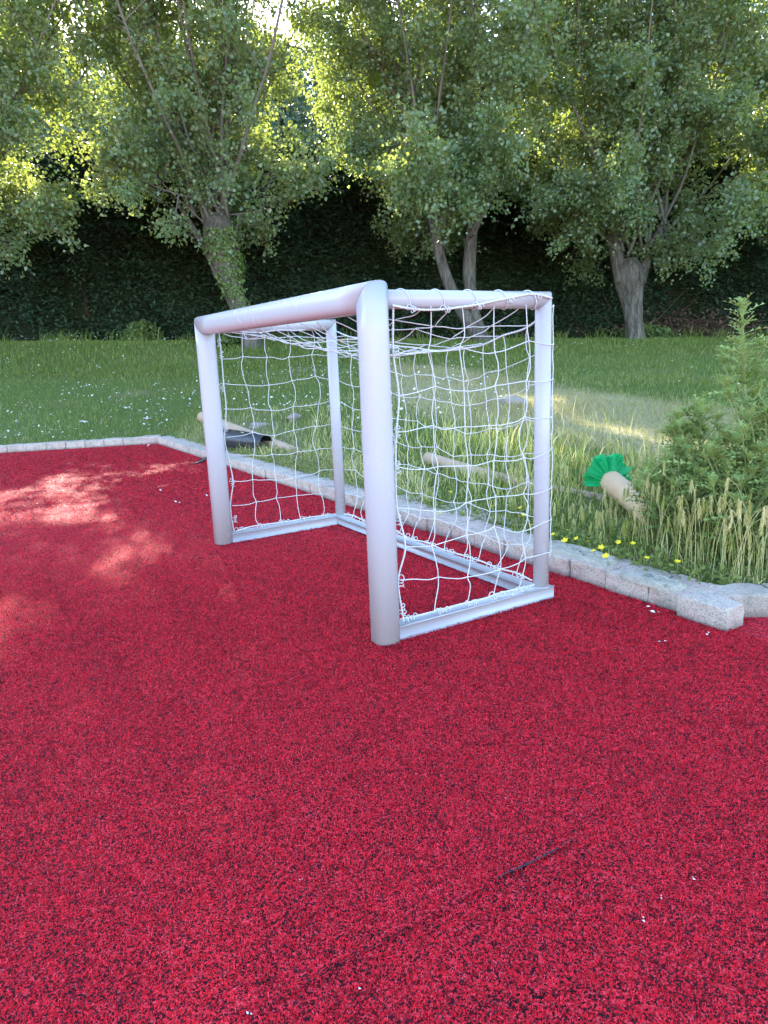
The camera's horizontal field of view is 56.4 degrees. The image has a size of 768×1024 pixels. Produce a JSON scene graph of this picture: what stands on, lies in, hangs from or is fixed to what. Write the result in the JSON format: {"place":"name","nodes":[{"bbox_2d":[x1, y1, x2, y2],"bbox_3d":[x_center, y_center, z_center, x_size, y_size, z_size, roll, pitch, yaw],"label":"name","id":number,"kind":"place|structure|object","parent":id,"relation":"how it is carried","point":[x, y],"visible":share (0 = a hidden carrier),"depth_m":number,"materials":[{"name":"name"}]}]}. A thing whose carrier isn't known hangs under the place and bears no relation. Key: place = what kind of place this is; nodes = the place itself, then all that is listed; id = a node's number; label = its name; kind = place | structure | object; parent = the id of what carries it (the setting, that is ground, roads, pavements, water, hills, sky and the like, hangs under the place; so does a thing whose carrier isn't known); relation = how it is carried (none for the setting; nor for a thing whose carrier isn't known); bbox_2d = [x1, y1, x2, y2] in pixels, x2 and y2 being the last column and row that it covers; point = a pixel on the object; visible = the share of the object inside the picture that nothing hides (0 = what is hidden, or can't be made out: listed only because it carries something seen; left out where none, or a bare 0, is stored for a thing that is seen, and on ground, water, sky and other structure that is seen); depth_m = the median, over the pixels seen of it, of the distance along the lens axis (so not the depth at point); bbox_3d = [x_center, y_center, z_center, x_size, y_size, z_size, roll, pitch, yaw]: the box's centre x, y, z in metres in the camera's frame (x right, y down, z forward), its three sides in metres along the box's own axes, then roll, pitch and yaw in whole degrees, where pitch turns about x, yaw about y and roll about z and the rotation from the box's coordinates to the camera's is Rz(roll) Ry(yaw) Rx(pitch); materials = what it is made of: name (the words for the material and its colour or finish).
{"place":"outdoors","nodes":[
{"label":"outdoors","id":0,"kind":"place"},
{"bbox_2d":[0,444,767,1023],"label":"red turf pad","id":1,"kind":"object","parent":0,"point":[754,628],"depth_m":1.60,"materials":[{"name":"red rubber"}]},
{"bbox_2d":[0,444,9,452],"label":"kerb stone","id":2,"kind":"object","parent":1,"relation":"on","point":[3,448],"visible":0.67,"depth_m":8.49,"materials":[{"name":"concrete"}]},
{"bbox_2d":[7,443,28,452],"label":"kerb stone","id":3,"kind":"object","parent":1,"relation":"on","point":[16,447],"visible":0.8,"depth_m":8.52,"materials":[{"name":"concrete"}]},
{"bbox_2d":[27,442,47,450],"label":"kerb stone","id":4,"kind":"object","parent":1,"relation":"on","point":[41,446],"visible":0.87,"depth_m":8.56,"materials":[{"name":"concrete"}]},
{"bbox_2d":[46,441,66,449],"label":"kerb stone","id":5,"kind":"object","parent":1,"relation":"on","point":[54,445],"visible":0.79,"depth_m":8.61,"materials":[{"name":"concrete"}]},
{"bbox_2d":[65,439,86,448],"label":"kerb stone","id":6,"kind":"object","parent":1,"relation":"on","point":[75,444],"visible":0.84,"depth_m":8.65,"materials":[{"name":"concrete"}]},
{"bbox_2d":[85,439,104,447],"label":"kerb stone","id":7,"kind":"object","parent":1,"relation":"on","point":[92,443],"visible":0.83,"depth_m":8.69,"materials":[{"name":"concrete"}]},
{"bbox_2d":[104,437,123,446],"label":"kerb stone","id":8,"kind":"object","parent":1,"relation":"on","point":[117,441],"visible":0.84,"depth_m":8.73,"materials":[{"name":"concrete"}]},
{"bbox_2d":[123,436,141,445],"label":"kerb stone","id":9,"kind":"object","parent":1,"relation":"on","point":[132,440],"visible":0.89,"depth_m":8.78,"materials":[{"name":"concrete"}]},
{"bbox_2d":[141,435,160,443],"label":"kerb stone","id":10,"kind":"object","parent":1,"relation":"on","point":[149,439],"visible":0.72,"depth_m":8.82,"materials":[{"name":"concrete"}]},
{"bbox_2d":[157,436,173,444],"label":"kerb stone","id":11,"kind":"object","parent":1,"relation":"on","point":[160,438],"visible":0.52,"depth_m":8.71,"materials":[{"name":"concrete"}]},
{"bbox_2d":[162,438,176,446],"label":"kerb stone","id":12,"kind":"object","parent":1,"relation":"on","point":[164,441],"visible":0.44,"depth_m":8.57,"materials":[{"name":"concrete"}]},
{"bbox_2d":[167,438,185,447],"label":"kerb stone","id":13,"kind":"object","parent":1,"relation":"on","point":[169,441],"visible":0.47,"depth_m":8.36,"materials":[{"name":"concrete"}]},
{"bbox_2d":[171,440,189,449],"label":"kerb stone","id":14,"kind":"object","parent":1,"relation":"on","point":[174,444],"visible":0.5,"depth_m":8.20,"materials":[{"name":"concrete"}]},
{"bbox_2d":[177,442,194,451],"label":"kerb stone","id":15,"kind":"object","parent":1,"relation":"on","point":[179,447],"visible":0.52,"depth_m":8.02,"materials":[{"name":"concrete"}]},
{"bbox_2d":[182,443,200,453],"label":"kerb stone","id":16,"kind":"object","parent":1,"relation":"on","point":[185,448],"visible":0.42,"depth_m":7.83,"materials":[{"name":"concrete"}]},
{"bbox_2d":[188,445,205,454],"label":"kerb stone","id":17,"kind":"object","parent":1,"relation":"on","point":[191,450],"visible":0.44,"depth_m":7.66,"materials":[{"name":"concrete"}]},
{"bbox_2d":[194,447,205,456],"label":"kerb stone","id":18,"kind":"object","parent":1,"relation":"on","point":[197,452],"visible":0.38,"depth_m":7.48,"materials":[{"name":"concrete"}]},
{"bbox_2d":[200,449,206,459],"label":"kerb stone","id":19,"kind":"object","parent":1,"relation":"on","point":[203,453],"visible":0.2,"depth_m":7.31,"materials":[{"name":"concrete"}]},
{"bbox_2d":[226,454,245,466],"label":"kerb stone","id":20,"kind":"object","parent":1,"relation":"on","point":[233,456],"visible":0.3,"depth_m":6.73,"materials":[{"name":"concrete"}]},
{"bbox_2d":[229,457,255,469],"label":"kerb stone","id":21,"kind":"object","parent":1,"relation":"on","point":[233,463],"visible":0.51,"depth_m":6.58,"materials":[{"name":"concrete"}]},
{"bbox_2d":[237,459,263,471],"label":"kerb stone","id":22,"kind":"object","parent":1,"relation":"on","point":[242,465],"visible":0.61,"depth_m":6.39,"materials":[{"name":"concrete"}]},
{"bbox_2d":[246,461,273,474],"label":"kerb stone","id":23,"kind":"object","parent":1,"relation":"on","point":[248,468],"visible":0.54,"depth_m":6.22,"materials":[{"name":"concrete"}]},
{"bbox_2d":[254,464,281,478],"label":"kerb stone","id":24,"kind":"object","parent":1,"relation":"on","point":[260,471],"visible":0.53,"depth_m":6.04,"materials":[{"name":"concrete"}]},
{"bbox_2d":[266,467,293,481],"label":"kerb stone","id":25,"kind":"object","parent":1,"relation":"on","point":[270,474],"visible":0.52,"depth_m":5.86,"materials":[{"name":"concrete"}]},
{"bbox_2d":[274,470,302,484],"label":"kerb stone","id":26,"kind":"object","parent":1,"relation":"on","point":[280,475],"visible":0.51,"depth_m":5.69,"materials":[{"name":"concrete"}]},
{"bbox_2d":[285,473,315,488],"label":"kerb stone","id":27,"kind":"object","parent":1,"relation":"on","point":[290,482],"visible":0.55,"depth_m":5.52,"materials":[{"name":"concrete"}]},
{"bbox_2d":[297,476,330,492],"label":"kerb stone","id":28,"kind":"object","parent":1,"relation":"on","point":[303,484],"visible":0.59,"depth_m":5.33,"materials":[{"name":"concrete"}]},
{"bbox_2d":[310,480,344,496],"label":"kerb stone","id":29,"kind":"object","parent":1,"relation":"on","point":[314,487],"visible":0.5,"depth_m":5.16,"materials":[{"name":"concrete"}]},
{"bbox_2d":[322,483,359,501],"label":"kerb stone","id":30,"kind":"object","parent":1,"relation":"on","point":[330,490],"visible":0.42,"depth_m":4.98,"materials":[{"name":"concrete"}]},
{"bbox_2d":[345,488,364,506],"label":"kerb stone","id":31,"kind":"object","parent":1,"relation":"on","point":[349,499],"visible":0.27,"depth_m":4.76,"materials":[{"name":"concrete"}]},
{"bbox_2d":[353,493,364,510],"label":"kerb stone","id":32,"kind":"object","parent":1,"relation":"on","point":[358,500],"visible":0.28,"depth_m":4.63,"materials":[{"name":"concrete"}]},
{"bbox_2d":[194,280,554,645],"bbox_3d":[-0.132,-0.330,3.270,0.857,1.200,1.806,-10,14,-30],"label":"football goal","id":33,"kind":"object","parent":1,"relation":"on","point":[368,304],"visible":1,"depth_m":2.67,"materials":[{"name":"metal"}]},
{"bbox_2d":[0,443,767,1023],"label":"turf shreds","id":34,"kind":"object","parent":1,"relation":"on","point":[316,623],"visible":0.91,"depth_m":1.82,"materials":[{"name":"red rubber"}]},
{"bbox_2d":[395,497,408,502],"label":"kerb stone","id":35,"kind":"object","parent":1,"relation":"on","point":[401,500],"visible":0.06,"depth_m":4.44,"materials":[{"name":"concrete"}]},
{"bbox_2d":[395,500,431,523],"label":"kerb stone","id":36,"kind":"object","parent":1,"relation":"on","point":[412,504],"visible":0.3,"depth_m":4.25,"materials":[{"name":"concrete"}]},
{"bbox_2d":[256,836,577,1013],"bbox_3d":[0.098,0.712,1.278,0.702,0.005,0.015,-10,15,-31],"label":"pad seam","id":37,"kind":"object","parent":1,"relation":"on","point":[543,855],"visible":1,"depth_m":1.31,"materials":[{"name":"grey"}]},
{"bbox_2d":[405,507,449,530],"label":"kerb stone","id":38,"kind":"object","parent":1,"relation":"on","point":[412,521],"visible":0.56,"depth_m":4.08,"materials":[{"name":"concrete"}]},
{"bbox_2d":[428,511,477,538],"bbox_3d":[0.375,0.073,3.950,0.196,0.099,0.216,-10,15,-30],"label":"kerb stone","id":39,"kind":"object","parent":1,"relation":"on","point":[442,528],"visible":0.56,"depth_m":3.90,"materials":[{"name":"concrete"}]},
{"bbox_2d":[451,519,501,545],"bbox_3d":[0.486,0.111,3.773,0.195,0.092,0.210,-10,14,-30],"label":"kerb stone","id":40,"kind":"object","parent":1,"relation":"on","point":[474,526],"visible":0.53,"depth_m":3.74,"materials":[{"name":"concrete"}]},
{"bbox_2d":[474,526,528,555],"bbox_3d":[0.596,0.146,3.592,0.195,0.095,0.223,-9,14,-30],"label":"kerb stone","id":41,"kind":"object","parent":1,"relation":"on","point":[489,545],"visible":0.66,"depth_m":3.54,"materials":[{"name":"concrete"}]},
{"bbox_2d":[505,534,564,564],"bbox_3d":[0.715,0.181,3.412,0.194,0.096,0.213,-9,15,-31],"label":"kerb stone","id":42,"kind":"object","parent":1,"relation":"on","point":[514,551],"visible":0.43,"depth_m":3.38,"materials":[{"name":"concrete"}]},
{"bbox_2d":[549,543,571,576],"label":"kerb stone","id":43,"kind":"object","parent":1,"relation":"on","point":[560,564],"visible":0.29,"depth_m":3.14,"materials":[{"name":"concrete"}]},
{"bbox_2d":[549,542,618,567],"bbox_3d":[0.866,0.179,3.157,0.161,0.038,0.421,-10,15,-30],"label":"mortar patch","id":44,"kind":"object","parent":43,"relation":"on","point":[582,553],"visible":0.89,"depth_m":3.12,"materials":[{"name":"grey concrete"}]},
{"bbox_2d":[570,555,632,588],"bbox_3d":[0.934,0.250,3.067,0.195,0.093,0.208,-9,14,-30],"label":"kerb stone","id":45,"kind":"object","parent":1,"relation":"on","point":[592,574],"visible":0.56,"depth_m":3.00,"materials":[{"name":"concrete"}]},
{"bbox_2d":[602,553,609,565],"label":"yellow flower","id":46,"kind":"object","parent":45,"relation":"on","point":[605,555],"visible":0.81,"depth_m":2.96,"materials":[{"name":"yellow plant"}]},
{"bbox_2d":[605,564,677,602],"bbox_3d":[1.038,0.286,2.891,0.194,0.089,0.209,-10,15,-30],"label":"kerb stone","id":47,"kind":"object","parent":1,"relation":"on","point":[614,583],"visible":0.56,"depth_m":2.87,"materials":[{"name":"concrete"}]},
{"bbox_2d":[619,569,686,591],"bbox_3d":[1.044,0.260,2.771,0.104,0.034,0.264,-10,15,-30],"label":"mortar patch","id":48,"kind":"object","parent":47,"relation":"on","point":[651,580],"visible":0.99,"depth_m":2.75,"materials":[{"name":"grey concrete"}]},
{"bbox_2d":[648,574,717,611],"bbox_3d":[1.149,0.320,2.716,0.193,0.091,0.212,-10,15,-30],"label":"kerb stone","id":49,"kind":"object","parent":1,"relation":"on","point":[666,598],"visible":0.46,"depth_m":2.70,"materials":[{"name":"concrete"}]},
{"bbox_2d":[676,589,744,631],"bbox_3d":[1.162,0.352,2.561,0.110,0.096,0.204,-10,15,-31],"label":"kerb stone","id":50,"kind":"object","parent":1,"relation":"on","point":[715,611],"visible":0.93,"depth_m":2.52,"materials":[{"name":"concrete"}]},
{"bbox_2d":[705,583,767,616],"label":"kerb stone","id":51,"kind":"object","parent":1,"relation":"on","point":[752,598],"visible":0.61,"depth_m":2.58,"materials":[{"name":"concrete"}]},
{"bbox_2d":[0,324,767,584],"bbox_3d":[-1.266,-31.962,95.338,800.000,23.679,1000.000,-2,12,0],"label":"lawn","id":52,"kind":"structure","parent":0,"point":[172,412],"depth_m":9.46,"materials":[{"name":"plant"}]},
{"bbox_2d":[0,0,194,280],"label":"poplar tree","id":53,"kind":"object","parent":52,"relation":"on","point":[25,204],"visible":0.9,"depth_m":11.75,"materials":[{"name":"green plant"}]},
{"bbox_2d":[119,319,167,341],"bbox_3d":[-5.310,-3.934,15.770,1.063,0.622,0.880,-2,12,0],"label":"shrub","id":54,"kind":"object","parent":52,"relation":"on","point":[145,327],"visible":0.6,"depth_m":15.63,"materials":[{"name":"green plant"}]},
{"bbox_2d":[50,0,366,348],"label":"poplar tree","id":55,"kind":"object","parent":52,"relation":"on","point":[223,77],"visible":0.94,"depth_m":12.17,"materials":[{"name":"green plant"}]},
{"bbox_2d":[200,226,249,308],"bbox_3d":[-2.916,-4.413,13.306,0.884,1.609,0.763,-2,12,0],"label":"ivy","id":56,"kind":"object","parent":55,"relation":"attached to","point":[228,258],"visible":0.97,"depth_m":13.06,"materials":[{"name":"green plant"}]},
{"bbox_2d":[195,332,240,346],"bbox_3d":[-3.178,-3.419,13.757,0.965,0.541,0.823,-2,12,0],"label":"shrub","id":57,"kind":"object","parent":52,"relation":"on","point":[226,339],"visible":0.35,"depth_m":13.58,"materials":[{"name":"green plant"}]},
{"bbox_2d":[197,412,307,453],"bbox_3d":[-1.376,-0.788,7.346,0.108,0.377,2.376,-11,15,-36],"label":"cardboard tube","id":58,"kind":"object","parent":52,"relation":"on","point":[232,426],"visible":0.34,"depth_m":7.24,"materials":[{"name":"beige cardboard"}]},
{"bbox_2d":[223,429,271,449],"bbox_3d":[-1.377,-0.704,7.104,0.705,0.216,0.216,10,17,44],"label":"black sleeve","id":59,"kind":"object","parent":58,"relation":"hanging from","point":[241,441],"visible":0.68,"depth_m":7.01,"materials":[{"name":"plastic"}]},
{"bbox_2d":[248,422,269,429],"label":"stone","id":60,"kind":"object","parent":52,"relation":"on","point":[255,425],"visible":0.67,"depth_m":8.03,"materials":[{"name":"grey stone"}]},
{"bbox_2d":[287,413,301,421],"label":"stone","id":61,"kind":"object","parent":52,"relation":"on","point":[290,416],"visible":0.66,"depth_m":8.04,"materials":[{"name":"grey stone"}]},
{"bbox_2d":[2,330,749,437],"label":"white wildflowers","id":62,"kind":"object","parent":52,"relation":"on","point":[401,408],"visible":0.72,"depth_m":9.91,"materials":[{"name":"white plant"}]},
{"bbox_2d":[0,113,767,341],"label":"conifer hedge","id":63,"kind":"object","parent":52,"relation":"on","point":[119,273],"visible":0.44,"depth_m":16.10,"materials":[{"name":"plant"}]},
{"bbox_2d":[0,0,767,183],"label":"woodland","id":64,"kind":"object","parent":52,"relation":"on","point":[298,116],"visible":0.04,"depth_m":28.19,"materials":[{"name":"green plant"}]},
{"bbox_2d":[397,491,427,502],"bbox_3d":[0.158,-0.102,4.574,0.136,0.028,0.364,-10,15,-30],"label":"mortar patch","id":65,"kind":"object","parent":52,"relation":"on","point":[403,496],"visible":0.24,"depth_m":4.50,"materials":[{"name":"grey concrete"}]},
{"bbox_2d":[280,0,601,341],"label":"poplar tree","id":66,"kind":"object","parent":52,"relation":"on","point":[451,150],"visible":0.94,"depth_m":12.26,"materials":[{"name":"green plant"}]},
{"bbox_2d":[439,501,520,524],"bbox_3d":[0.529,0.004,4.029,0.138,0.029,0.701,-10,15,-30],"label":"mortar patch","id":67,"kind":"object","parent":52,"relation":"on","point":[476,515],"visible":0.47,"depth_m":3.99,"materials":[{"name":"grey concrete"}]},
{"bbox_2d":[194,438,767,584],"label":"ground cover","id":68,"kind":"object","parent":52,"relation":"on","point":[658,561],"visible":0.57,"depth_m":3.62,"materials":[{"name":"green plant"}]},
{"bbox_2d":[499,395,528,406],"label":"stone","id":69,"kind":"object","parent":52,"relation":"on","point":[515,398],"visible":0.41,"depth_m":7.30,"materials":[{"name":"grey stone"}]},
{"bbox_2d":[422,452,608,499],"bbox_3d":[0.777,-0.227,4.673,0.090,0.178,1.656,-10,15,-32],"label":"cardboard tube","id":70,"kind":"object","parent":52,"relation":"on","point":[445,461],"visible":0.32,"depth_m":4.94,"materials":[{"name":"beige cardboard"}]},
{"bbox_2d":[429,0,767,339],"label":"poplar tree","id":71,"kind":"object","parent":52,"relation":"on","point":[634,148],"visible":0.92,"depth_m":12.40,"materials":[{"name":"green plant"}]},
{"bbox_2d":[486,421,767,583],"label":"wild barley","id":72,"kind":"object","parent":52,"relation":"on","point":[704,507],"visible":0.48,"depth_m":3.03,"materials":[{"name":"green plant"}]},
{"bbox_2d":[600,471,659,525],"bbox_3d":[1.262,-0.078,3.681,0.120,0.208,0.524,-4,13,-6],"label":"cardboard tube","id":73,"kind":"object","parent":52,"relation":"on","point":[617,482],"visible":0.54,"depth_m":3.70,"materials":[{"name":"beige cardboard"}]},
{"bbox_2d":[583,452,632,486],"bbox_3d":[1.230,-0.227,3.919,0.269,0.209,0.113,-4,13,-7],"label":"green film","id":74,"kind":"object","parent":73,"relation":"on","point":[600,467],"visible":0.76,"depth_m":3.89,"materials":[{"name":"green plastic"}]},
{"bbox_2d":[619,321,676,338],"bbox_3d":[5.450,-3.729,14.882,1.215,0.461,0.971,-2,12,0],"label":"shrub","id":75,"kind":"object","parent":52,"relation":"on","point":[653,331],"visible":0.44,"depth_m":14.67,"materials":[{"name":"green plant"}]},
{"bbox_2d":[627,456,693,535],"bbox_3d":[1.309,-0.079,3.363,0.340,0.384,0.337,-2,12,0],"label":"thistle plant","id":76,"kind":"object","parent":52,"relation":"on","point":[661,482],"visible":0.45,"depth_m":3.32,"materials":[{"name":"green plant"}]},
{"bbox_2d":[625,407,717,548],"bbox_3d":[1.251,-0.138,3.102,0.400,0.638,0.367,-2,12,0],"label":"thistle plant","id":77,"kind":"object","parent":52,"relation":"on","point":[680,413],"visible":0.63,"depth_m":3.11,"materials":[{"name":"green plant"}]},
{"bbox_2d":[575,290,767,338],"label":"brushwood","id":78,"kind":"object","parent":52,"relation":"on","point":[710,323],"visible":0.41,"depth_m":15.67,"materials":[{"name":"green plant"}]},
{"bbox_2d":[576,0,767,248],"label":"poplar tree","id":79,"kind":"object","parent":52,"relation":"on","point":[756,147],"visible":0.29,"depth_m":12.89,"materials":[{"name":"green plant"}]},
{"bbox_2d":[660,443,720,532],"bbox_3d":[1.473,-0.104,3.316,0.395,0.442,0.330,-10,15,-32],"label":"thistle plant","id":80,"kind":"object","parent":52,"relation":"on","point":[683,454],"visible":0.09,"depth_m":3.29,"materials":[{"name":"green plant"}]},
{"bbox_2d":[657,391,745,561],"bbox_3d":[1.345,-0.160,3.049,0.328,0.708,0.379,-11,15,-33],"label":"thistle plant","id":81,"kind":"object","parent":52,"relation":"on","point":[700,408],"visible":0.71,"depth_m":3.00,"materials":[{"name":"green plant"}]},
{"bbox_2d":[677,429,767,561],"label":"thistle plant","id":82,"kind":"object","parent":52,"relation":"on","point":[750,470],"visible":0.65,"depth_m":2.88,"materials":[{"name":"green plant"}]},
{"bbox_2d":[698,293,767,557],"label":"sapling","id":83,"kind":"object","parent":52,"relation":"on","point":[726,380],"visible":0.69,"depth_m":2.88,"materials":[{"name":"green plant"}]},
{"bbox_2d":[712,393,767,565],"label":"thistle plant","id":84,"kind":"object","parent":52,"relation":"on","point":[750,456],"visible":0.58,"depth_m":2.84,"materials":[{"name":"green plant"}]},
{"bbox_2d":[717,357,767,535],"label":"thistle plant","id":85,"kind":"object","parent":52,"relation":"on","point":[758,381],"visible":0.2,"depth_m":3.07,"materials":[{"name":"green plant"}]},
{"bbox_2d":[733,405,767,549],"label":"thistle plant","id":86,"kind":"object","parent":52,"relation":"on","point":[751,449],"visible":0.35,"depth_m":2.86,"materials":[{"name":"green plant"}]},
{"bbox_2d":[59,0,767,125],"label":"sky","id":87,"kind":"structure","parent":0,"point":[268,14],"materials":[{"name":"white"}]},
{"bbox_2d":[185,382,767,584],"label":"tall grass","id":88,"kind":"structure","parent":0,"point":[411,475],"depth_m":4.85,"materials":[{"name":"green plant"}]}
]}

